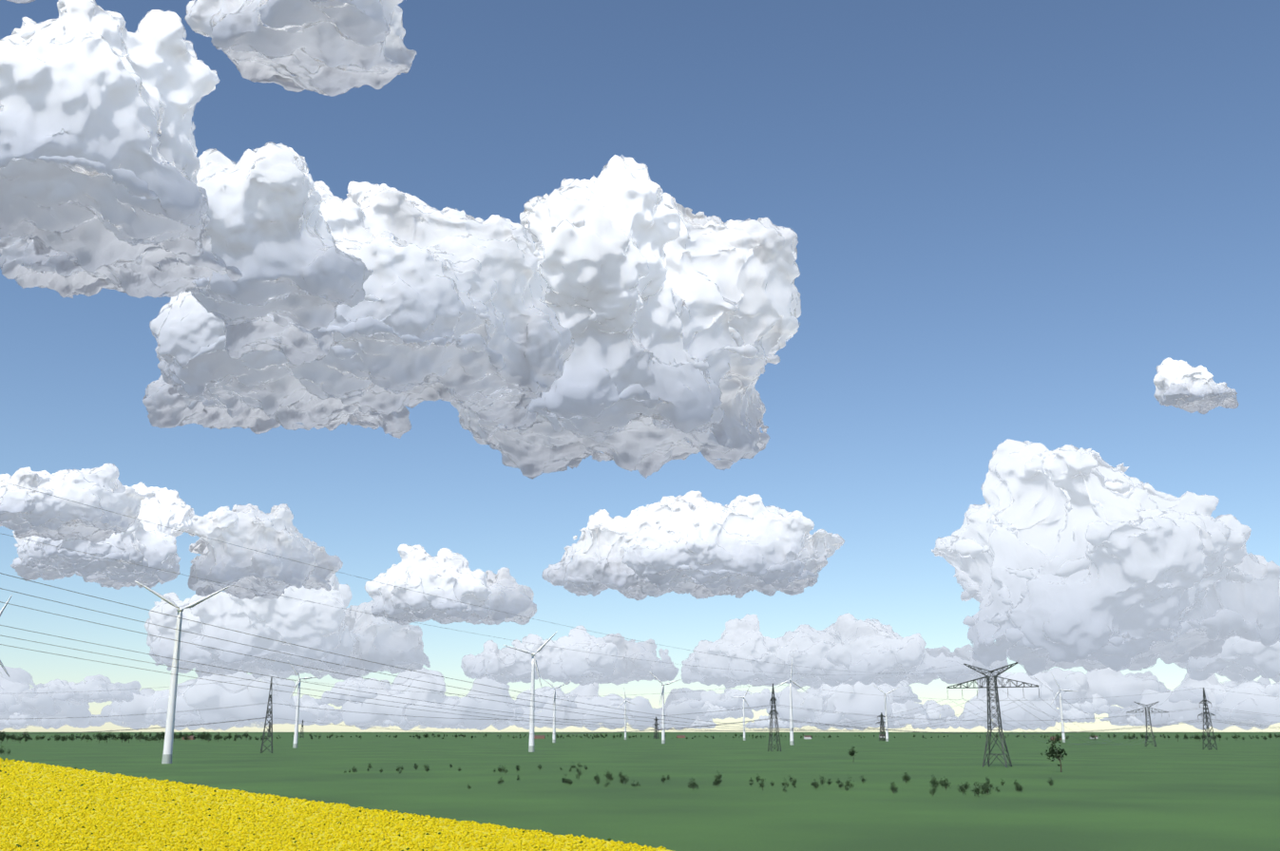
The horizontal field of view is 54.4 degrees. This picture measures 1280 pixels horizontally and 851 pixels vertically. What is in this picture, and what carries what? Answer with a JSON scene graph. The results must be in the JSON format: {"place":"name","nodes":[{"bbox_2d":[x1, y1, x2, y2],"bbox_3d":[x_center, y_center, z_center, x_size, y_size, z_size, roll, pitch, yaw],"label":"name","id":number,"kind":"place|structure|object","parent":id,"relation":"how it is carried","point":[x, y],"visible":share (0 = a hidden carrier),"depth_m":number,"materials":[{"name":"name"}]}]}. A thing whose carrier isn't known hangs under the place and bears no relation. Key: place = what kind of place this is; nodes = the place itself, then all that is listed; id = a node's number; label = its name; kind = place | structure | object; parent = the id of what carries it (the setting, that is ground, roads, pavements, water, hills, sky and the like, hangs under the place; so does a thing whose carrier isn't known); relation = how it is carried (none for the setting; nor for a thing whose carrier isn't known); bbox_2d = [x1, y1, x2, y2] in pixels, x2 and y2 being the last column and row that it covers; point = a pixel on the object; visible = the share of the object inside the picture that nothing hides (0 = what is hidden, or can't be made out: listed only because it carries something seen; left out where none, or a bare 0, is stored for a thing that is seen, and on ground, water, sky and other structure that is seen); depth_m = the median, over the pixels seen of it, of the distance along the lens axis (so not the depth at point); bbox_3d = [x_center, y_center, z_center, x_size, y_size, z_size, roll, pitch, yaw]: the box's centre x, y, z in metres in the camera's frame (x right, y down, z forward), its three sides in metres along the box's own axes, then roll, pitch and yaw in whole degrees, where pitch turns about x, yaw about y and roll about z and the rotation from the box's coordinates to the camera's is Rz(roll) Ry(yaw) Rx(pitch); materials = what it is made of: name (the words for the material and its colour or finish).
{"place":"outdoors","nodes":[
{"label":"outdoors","id":0,"kind":"place"},
{"bbox_2d":[0,594,12,676],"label":"turbine","id":1,"kind":"object","parent":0,"point":[1,612],"visible":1,"depth_m":762.93,"materials":[{"name":"white metal"}]},
{"bbox_2d":[6,0,35,3],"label":"cloud","id":2,"kind":"structure","parent":0,"point":[21,1],"depth_m":2010.14,"materials":[{"name":"white"}]},
{"bbox_2d":[0,676,89,717],"bbox_3d":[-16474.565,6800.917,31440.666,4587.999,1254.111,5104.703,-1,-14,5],"label":"cloud","id":3,"kind":"structure","parent":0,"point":[39,705],"depth_m":30345.31,"materials":[{"name":"white"}]},
{"bbox_2d":[0,666,91,730],"bbox_3d":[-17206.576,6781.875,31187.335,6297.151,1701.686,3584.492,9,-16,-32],"label":"cloud","id":4,"kind":"structure","parent":0,"point":[76,711],"depth_m":31448.25,"materials":[{"name":"white"}]},
{"bbox_2d":[0,712,105,729],"bbox_3d":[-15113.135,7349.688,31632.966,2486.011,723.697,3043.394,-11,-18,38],"label":"cloud","id":5,"kind":"structure","parent":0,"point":[19,721],"depth_m":30727.79,"materials":[{"name":"white"}]},
{"bbox_2d":[0,463,146,543],"bbox_3d":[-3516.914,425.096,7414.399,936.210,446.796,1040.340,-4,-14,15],"label":"cloud","id":6,"kind":"structure","parent":0,"point":[25,512],"depth_m":7257.19,"materials":[{"name":"white"}]},
{"bbox_2d":[36,674,143,703],"bbox_3d":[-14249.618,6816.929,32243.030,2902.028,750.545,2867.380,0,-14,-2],"label":"cloud","id":7,"kind":"structure","parent":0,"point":[89,688],"depth_m":31523.00,"materials":[{"name":"white"}]},
{"bbox_2d":[0,0,242,298],"bbox_3d":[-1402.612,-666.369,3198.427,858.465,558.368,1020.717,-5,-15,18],"label":"cloud","id":8,"kind":"structure","parent":0,"point":[90,96],"depth_m":2912.53,"materials":[{"name":"white"}]},
{"bbox_2d":[108,690,215,725],"bbox_3d":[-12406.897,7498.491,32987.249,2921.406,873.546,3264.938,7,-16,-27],"label":"cloud","id":9,"kind":"structure","parent":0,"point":[159,717],"depth_m":31986.62,"materials":[{"name":"white"}]},
{"bbox_2d":[10,482,343,599],"bbox_3d":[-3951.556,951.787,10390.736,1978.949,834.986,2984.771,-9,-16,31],"label":"cloud","id":10,"kind":"structure","parent":0,"point":[153,545],"depth_m":10213.41,"materials":[{"name":"white"}]},
{"bbox_2d":[135,581,229,764],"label":"turbine","id":11,"kind":"object","parent":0,"point":[167,754],"visible":0.98,"depth_m":561.33,"materials":[{"name":"white metal"}]},
{"bbox_2d":[100,671,317,730],"bbox_3d":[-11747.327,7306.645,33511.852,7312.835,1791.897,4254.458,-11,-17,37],"label":"cloud","id":12,"kind":"structure","parent":0,"point":[215,694],"depth_m":31758.99,"materials":[{"name":"white"}]},
{"bbox_2d":[176,141,373,365],"bbox_3d":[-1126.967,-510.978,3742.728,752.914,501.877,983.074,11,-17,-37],"label":"cloud","id":13,"kind":"structure","parent":0,"point":[268,229],"depth_m":3403.50,"materials":[{"name":"white"}]},
{"bbox_2d":[144,573,430,681],"bbox_3d":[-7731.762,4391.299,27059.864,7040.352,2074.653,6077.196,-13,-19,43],"label":"cloud","id":14,"kind":"structure","parent":0,"point":[368,637],"depth_m":24700.12,"materials":[{"name":"white"}]},
{"bbox_2d":[184,0,416,96],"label":"cloud","id":15,"kind":"structure","parent":0,"point":[319,47],"depth_m":2168.69,"materials":[{"name":"white"}]},
{"bbox_2d":[287,661,321,747],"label":"turbine","id":16,"kind":"object","parent":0,"point":[296,735],"visible":1,"depth_m":1107.26,"materials":[{"name":"white metal"}]},
{"bbox_2d":[292,694,343,722],"bbox_3d":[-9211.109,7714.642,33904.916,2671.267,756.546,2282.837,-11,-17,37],"label":"cloud","id":17,"kind":"structure","parent":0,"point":[308,701],"depth_m":33605.55,"materials":[{"name":"white"}]},
{"bbox_2d":[301,704,339,715],"bbox_3d":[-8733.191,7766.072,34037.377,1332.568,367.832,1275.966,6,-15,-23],"label":"cloud","id":18,"kind":"structure","parent":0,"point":[329,709],"depth_m":33618.59,"materials":[{"name":"white"}]},
{"bbox_2d":[142,180,573,439],"bbox_3d":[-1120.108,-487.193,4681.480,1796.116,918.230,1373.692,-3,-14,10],"label":"cloud","id":19,"kind":"structure","parent":0,"point":[448,308],"depth_m":4363.65,"materials":[{"name":"white"}]},
{"bbox_2d":[315,677,401,706],"bbox_3d":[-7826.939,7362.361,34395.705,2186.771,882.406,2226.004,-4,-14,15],"label":"cloud","id":20,"kind":"structure","parent":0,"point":[354,683],"depth_m":33564.18,"materials":[{"name":"white"}]},
{"bbox_2d":[368,716,424,726],"bbox_3d":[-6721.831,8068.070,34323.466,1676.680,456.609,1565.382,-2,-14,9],"label":"cloud","id":21,"kind":"structure","parent":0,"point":[388,723],"depth_m":33835.43,"materials":[{"name":"white"}]},
{"bbox_2d":[315,668,526,730],"bbox_3d":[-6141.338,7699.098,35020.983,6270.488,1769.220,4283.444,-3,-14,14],"label":"cloud","id":22,"kind":"structure","parent":0,"point":[357,718],"depth_m":33571.31,"materials":[{"name":"white"}]},
{"bbox_2d":[427,725,470,729],"bbox_3d":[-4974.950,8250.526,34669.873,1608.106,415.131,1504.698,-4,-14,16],"label":"cloud","id":23,"kind":"structure","parent":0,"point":[456,727],"depth_m":34646.12,"materials":[{"name":"white"}]},
{"bbox_2d":[364,543,536,625],"bbox_3d":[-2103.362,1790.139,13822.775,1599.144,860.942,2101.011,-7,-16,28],"label":"cloud","id":24,"kind":"structure","parent":0,"point":[447,573],"depth_m":13232.47,"materials":[{"name":"white"}]},
{"bbox_2d":[497,715,524,721],"bbox_3d":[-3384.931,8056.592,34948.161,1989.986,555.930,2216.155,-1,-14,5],"label":"cloud","id":25,"kind":"structure","parent":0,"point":[521,718],"depth_m":33930.95,"materials":[{"name":"white"}]},
{"bbox_2d":[503,630,557,752],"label":"turbine","id":26,"kind":"object","parent":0,"point":[531,715],"visible":1,"depth_m":891.69,"materials":[{"name":"white metal"}]},
{"bbox_2d":[507,687,576,710],"bbox_3d":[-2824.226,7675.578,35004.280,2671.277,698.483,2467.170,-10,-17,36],"label":"cloud","id":27,"kind":"structure","parent":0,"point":[546,692],"depth_m":34442.65,"materials":[{"name":"white"}]},
{"bbox_2d":[540,677,570,743],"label":"turbine","id":28,"kind":"object","parent":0,"point":[554,723],"visible":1,"depth_m":1595.65,"materials":[{"name":"white metal"}]},
{"bbox_2d":[460,626,679,686],"bbox_3d":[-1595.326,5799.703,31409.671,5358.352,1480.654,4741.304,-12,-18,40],"label":"cloud","id":29,"kind":"structure","parent":0,"point":[506,665],"depth_m":30540.34,"materials":[{"name":"white"}]},
{"bbox_2d":[505,683,712,730],"bbox_3d":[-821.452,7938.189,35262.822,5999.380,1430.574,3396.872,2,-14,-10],"label":"cloud","id":30,"kind":"structure","parent":0,"point":[678,701],"depth_m":34360.00,"materials":[{"name":"white"}]},
{"bbox_2d":[450,154,801,478],"bbox_3d":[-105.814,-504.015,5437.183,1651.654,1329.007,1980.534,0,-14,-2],"label":"cloud","id":31,"kind":"structure","parent":0,"point":[639,267],"depth_m":5024.13,"materials":[{"name":"white"}]},
{"bbox_2d":[616,687,634,740],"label":"turbine","id":32,"kind":"object","parent":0,"point":[625,701],"visible":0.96,"depth_m":2231.81,"materials":[{"name":"white metal"}]},
{"bbox_2d":[181,734,1097,740],"bbox_3d":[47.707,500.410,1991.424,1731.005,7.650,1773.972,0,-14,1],"label":"farm buildings","id":33,"kind":"structure","parent":0,"point":[544,737],"depth_m":2505.46,"materials":[{"name":"brown"}]},
{"bbox_2d":[0,732,1279,850],"bbox_3d":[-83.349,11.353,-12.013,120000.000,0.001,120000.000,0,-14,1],"label":"ground","id":34,"kind":"structure","parent":0,"point":[1171,793],"depth_m":352.69,"materials":[{"name":"green plant"}]},
{"bbox_2d":[0,745,10,754],"bbox_3d":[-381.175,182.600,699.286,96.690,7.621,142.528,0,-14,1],"label":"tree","id":35,"kind":"object","parent":34,"relation":"on","point":[2,751],"depth_m":761.30,"materials":[{"name":"green plant"}]},
{"bbox_2d":[0,731,248,744],"bbox_3d":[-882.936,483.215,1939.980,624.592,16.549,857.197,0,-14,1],"label":"trees","id":36,"kind":"object","parent":34,"relation":"on","point":[99,735],"depth_m":1767.09,"materials":[{"name":"green plant"}]},
{"bbox_2d":[11,733,267,742],"bbox_3d":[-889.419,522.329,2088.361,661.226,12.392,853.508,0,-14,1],"label":"trees","id":37,"kind":"object","parent":34,"relation":"on","point":[82,737],"depth_m":1940.11,"materials":[{"name":"green plant"}]},
{"bbox_2d":[57,733,465,740],"bbox_3d":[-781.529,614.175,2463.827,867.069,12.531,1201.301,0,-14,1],"label":"trees","id":38,"kind":"object","parent":34,"relation":"on","point":[416,735],"depth_m":2477.90,"materials":[{"name":"green plant"}]},
{"bbox_2d":[260,677,272,753],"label":"transmission tower","id":39,"kind":"structure","parent":34,"relation":"on","point":[268,716],"depth_m":837.92,"materials":[{"name":"metal"}]},
{"bbox_2d":[23,677,1279,734],"bbox_3d":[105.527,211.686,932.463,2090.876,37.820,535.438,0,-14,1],"label":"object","id":40,"kind":"object","parent":39,"relation":"attached to","point":[676,715],"visible":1,"depth_m":897.51,"materials":[{"name":"grey metal"}]},
{"bbox_2d":[0,757,676,850],"bbox_3d":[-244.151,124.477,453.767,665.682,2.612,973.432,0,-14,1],"label":"rapeseed","id":41,"kind":"object","parent":34,"relation":"on","point":[92,823],"depth_m":173.02,"materials":[{"name":"yellow plant"}]},
{"bbox_2d":[343,762,588,774],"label":"hedge","id":42,"kind":"object","parent":34,"relation":"on","point":[427,766],"depth_m":441.91,"materials":[{"name":"green plant"}]},
{"bbox_2d":[10,734,1278,740],"bbox_3d":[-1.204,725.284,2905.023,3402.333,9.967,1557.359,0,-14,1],"label":"trees","id":43,"kind":"object","parent":34,"relation":"on","point":[327,736],"depth_m":2778.56,"materials":[{"name":"green plant"}]},
{"bbox_2d":[470,733,829,740],"bbox_3d":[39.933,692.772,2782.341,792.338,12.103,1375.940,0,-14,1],"label":"trees","id":44,"kind":"object","parent":34,"relation":"on","point":[634,735],"depth_m":2719.85,"materials":[{"name":"green plant"}]},
{"bbox_2d":[653,717,660,739],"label":"transmission tower","id":45,"kind":"structure","parent":34,"relation":"on","point":[656,724],"depth_m":2417.86,"materials":[{"name":"metal"}]},
{"bbox_2d":[467,768,1053,797],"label":"hedge","id":46,"kind":"object","parent":34,"relation":"on","point":[794,781],"depth_m":320.52,"materials":[{"name":"green plant"}]},
{"bbox_2d":[767,684,781,751],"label":"transmission tower","id":47,"kind":"structure","parent":34,"relation":"on","point":[773,700],"depth_m":903.19,"materials":[{"name":"metal"}]},
{"bbox_2d":[876,712,888,741],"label":"transmission tower","id":48,"kind":"structure","parent":34,"relation":"on","point":[881,723],"depth_m":1884.92,"materials":[{"name":"metal"}]},
{"bbox_2d":[847,734,1067,772],"bbox_3d":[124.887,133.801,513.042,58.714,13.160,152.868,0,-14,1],"label":"tree","id":49,"kind":"object","parent":34,"relation":"on","point":[1051,753],"depth_m":441.91,"materials":[{"name":"green plant"}]},
{"bbox_2d":[946,662,1039,767],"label":"transmission tower","id":50,"kind":"structure","parent":34,"relation":"on","point":[989,697],"depth_m":511.14,"materials":[{"name":"metal"}]},
{"bbox_2d":[0,480,1032,731],"bbox_3d":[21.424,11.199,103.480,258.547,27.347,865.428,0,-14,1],"label":"conductors","id":51,"kind":"object","parent":50,"relation":"on","point":[388,665],"visible":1,"depth_m":185.29,"materials":[{"name":"grey metal"}]},
{"bbox_2d":[947,666,1162,745],"bbox_3d":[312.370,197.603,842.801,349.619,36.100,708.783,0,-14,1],"label":"conductors","id":52,"kind":"object","parent":50,"relation":"attached to","point":[1059,718],"visible":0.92,"depth_m":661.02,"materials":[{"name":"grey metal"}]},
{"bbox_2d":[921,733,1279,742],"bbox_3d":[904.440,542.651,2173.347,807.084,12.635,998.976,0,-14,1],"label":"trees","id":53,"kind":"object","parent":34,"relation":"on","point":[1185,736],"depth_m":2022.65,"materials":[{"name":"green plant"}]},
{"bbox_2d":[1126,702,1168,746],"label":"pylon","id":54,"kind":"object","parent":34,"relation":"on","point":[1151,730],"visible":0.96,"depth_m":1174.09,"materials":[{"name":"metal"}]},
{"bbox_2d":[1197,687,1217,750],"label":"transmission tower","id":55,"kind":"structure","parent":34,"relation":"on","point":[1204,701],"depth_m":986.70,"materials":[{"name":"metal"}]},
{"bbox_2d":[0,0,1279,732],"label":"sky","id":56,"kind":"structure","parent":0,"point":[1005,216],"materials":[{"name":"blue"}]},
{"bbox_2d":[649,671,680,744],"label":"turbine","id":57,"kind":"object","parent":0,"point":[662,723],"visible":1,"depth_m":1479.16,"materials":[{"name":"white metal"}]},
{"bbox_2d":[542,491,844,600],"bbox_3d":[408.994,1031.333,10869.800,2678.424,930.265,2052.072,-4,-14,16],"label":"cloud","id":58,"kind":"structure","parent":0,"point":[696,544],"depth_m":10336.76,"materials":[{"name":"white"}]},
{"bbox_2d":[687,716,716,729],"bbox_3d":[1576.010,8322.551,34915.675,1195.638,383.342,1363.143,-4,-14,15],"label":"cloud","id":59,"kind":"structure","parent":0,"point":[700,723],"depth_m":34699.67,"materials":[{"name":"white"}]},
{"bbox_2d":[698,699,753,719],"bbox_3d":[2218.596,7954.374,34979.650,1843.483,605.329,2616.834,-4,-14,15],"label":"cloud","id":60,"kind":"structure","parent":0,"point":[724,714],"depth_m":34303.13,"materials":[{"name":"white"}]},
{"bbox_2d":[688,688,779,711],"bbox_3d":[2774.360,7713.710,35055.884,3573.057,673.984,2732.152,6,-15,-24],"label":"cloud","id":61,"kind":"structure","parent":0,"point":[732,700],"depth_m":33983.50,"materials":[{"name":"white"}]},
{"bbox_2d":[736,685,750,741],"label":"turbine","id":62,"kind":"object","parent":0,"point":[744,738],"visible":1,"depth_m":2012.18,"materials":[{"name":"white metal"}]},
{"bbox_2d":[745,715,802,728],"bbox_3d":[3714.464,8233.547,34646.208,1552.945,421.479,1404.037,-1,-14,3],"label":"cloud","id":63,"kind":"structure","parent":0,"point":[761,724],"depth_m":34387.15,"materials":[{"name":"white"}]},
{"bbox_2d":[681,614,889,689],"bbox_3d":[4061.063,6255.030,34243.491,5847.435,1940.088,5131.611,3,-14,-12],"label":"cloud","id":64,"kind":"structure","parent":0,"point":[744,639],"depth_m":32630.44,"materials":[{"name":"white"}]},
{"bbox_2d":[771,657,807,745],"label":"turbine","id":65,"kind":"object","parent":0,"point":[792,742],"visible":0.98,"depth_m":1332.81,"materials":[{"name":"white metal"}]},
{"bbox_2d":[765,680,932,730],"bbox_3d":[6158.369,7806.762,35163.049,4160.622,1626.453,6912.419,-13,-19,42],"label":"cloud","id":66,"kind":"structure","parent":0,"point":[859,704],"depth_m":32771.41,"materials":[{"name":"white"}]},
{"bbox_2d":[801,704,914,727],"bbox_3d":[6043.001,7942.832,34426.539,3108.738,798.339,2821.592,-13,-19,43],"label":"cloud","id":67,"kind":"structure","parent":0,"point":[895,707],"depth_m":33852.17,"materials":[{"name":"white"}]},
{"bbox_2d":[814,680,921,704],"bbox_3d":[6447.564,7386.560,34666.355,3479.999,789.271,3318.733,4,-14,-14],"label":"cloud","id":68,"kind":"structure","parent":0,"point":[904,693],"depth_m":33593.84,"materials":[{"name":"white"}]},
{"bbox_2d":[874,686,899,742],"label":"turbine","id":69,"kind":"object","parent":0,"point":[887,733],"visible":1,"depth_m":1829.35,"materials":[{"name":"white metal"}]},
{"bbox_2d":[887,702,908,721],"bbox_3d":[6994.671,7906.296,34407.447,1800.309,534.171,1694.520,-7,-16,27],"label":"cloud","id":70,"kind":"structure","parent":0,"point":[897,713],"depth_m":33672.93,"materials":[{"name":"white"}]},
{"bbox_2d":[820,613,1008,687],"bbox_3d":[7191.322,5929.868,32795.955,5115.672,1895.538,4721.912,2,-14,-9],"label":"cloud","id":71,"kind":"structure","parent":0,"point":[875,647],"depth_m":31538.31,"materials":[{"name":"white"}]},
{"bbox_2d":[877,700,993,729],"bbox_3d":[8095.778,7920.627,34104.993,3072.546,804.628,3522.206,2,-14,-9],"label":"cloud","id":72,"kind":"structure","parent":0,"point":[945,713],"depth_m":33995.94,"materials":[{"name":"white"}]},
{"bbox_2d":[950,671,1059,731],"bbox_3d":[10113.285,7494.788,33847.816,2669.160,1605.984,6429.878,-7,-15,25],"label":"cloud","id":73,"kind":"structure","parent":0,"point":[1019,714],"depth_m":32127.19,"materials":[{"name":"white"}]},
{"bbox_2d":[1050,672,1077,743],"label":"turbine","id":74,"kind":"object","parent":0,"point":[1061,721],"visible":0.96,"depth_m":1643.52,"materials":[{"name":"white metal"}]},
{"bbox_2d":[1055,707,1115,723],"bbox_3d":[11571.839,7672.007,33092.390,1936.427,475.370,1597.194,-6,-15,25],"label":"cloud","id":75,"kind":"structure","parent":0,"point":[1079,716],"depth_m":32620.59,"materials":[{"name":"white"}]},
{"bbox_2d":[1058,693,1122,714],"bbox_3d":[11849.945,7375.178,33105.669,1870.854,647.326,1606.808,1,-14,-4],"label":"cloud","id":76,"kind":"structure","parent":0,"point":[1098,705],"depth_m":32761.33,"materials":[{"name":"white"}]},
{"bbox_2d":[931,439,1279,676],"bbox_3d":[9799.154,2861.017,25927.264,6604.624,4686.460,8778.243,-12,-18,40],"label":"cloud","id":77,"kind":"structure","parent":0,"point":[1066,557],"depth_m":23713.87,"materials":[{"name":"white"}]},
{"bbox_2d":[1118,714,1177,726],"bbox_3d":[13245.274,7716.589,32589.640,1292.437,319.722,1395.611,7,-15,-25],"label":"cloud","id":78,"kind":"structure","parent":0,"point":[1133,719],"depth_m":32429.53,"materials":[{"name":"white"}]},
{"bbox_2d":[1108,672,1279,730],"bbox_3d":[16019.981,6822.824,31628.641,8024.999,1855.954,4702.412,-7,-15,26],"label":"cloud","id":79,"kind":"structure","parent":0,"point":[1269,706],"depth_m":31046.56,"materials":[{"name":"white"}]},
{"bbox_2d":[1040,668,1208,708],"bbox_3d":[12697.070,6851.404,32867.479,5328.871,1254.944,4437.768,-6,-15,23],"label":"cloud","id":80,"kind":"structure","parent":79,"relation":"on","point":[1108,684],"depth_m":32845.23,"materials":[{"name":"white"}]},
{"bbox_2d":[1203,680,1226,715],"bbox_3d":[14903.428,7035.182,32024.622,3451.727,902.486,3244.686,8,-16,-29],"label":"cloud","id":81,"kind":"structure","parent":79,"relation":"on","point":[1217,688],"depth_m":31066.00,"materials":[{"name":"white"}]},
{"bbox_2d":[1208,676,1279,705],"bbox_3d":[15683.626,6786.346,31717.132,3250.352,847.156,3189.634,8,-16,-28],"label":"cloud","id":82,"kind":"structure","parent":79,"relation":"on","point":[1270,689],"depth_m":30885.06,"materials":[{"name":"white"}]},
{"bbox_2d":[1153,357,1239,414],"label":"cloud","id":83,"kind":"structure","parent":0,"point":[1182,385],"depth_m":4443.26,"materials":[{"name":"white"}]},
{"bbox_2d":[1173,706,1254,724],"bbox_3d":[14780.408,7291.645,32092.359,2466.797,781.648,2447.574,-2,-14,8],"label":"cloud","id":84,"kind":"structure","parent":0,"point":[1182,718],"depth_m":31150.60,"materials":[{"name":"white"}]},
{"bbox_2d":[1173,554,1279,683],"bbox_3d":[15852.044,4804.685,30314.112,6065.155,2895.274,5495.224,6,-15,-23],"label":"cloud","id":85,"kind":"structure","parent":0,"point":[1239,659],"depth_m":28478.15,"materials":[{"name":"white"}]}
]}

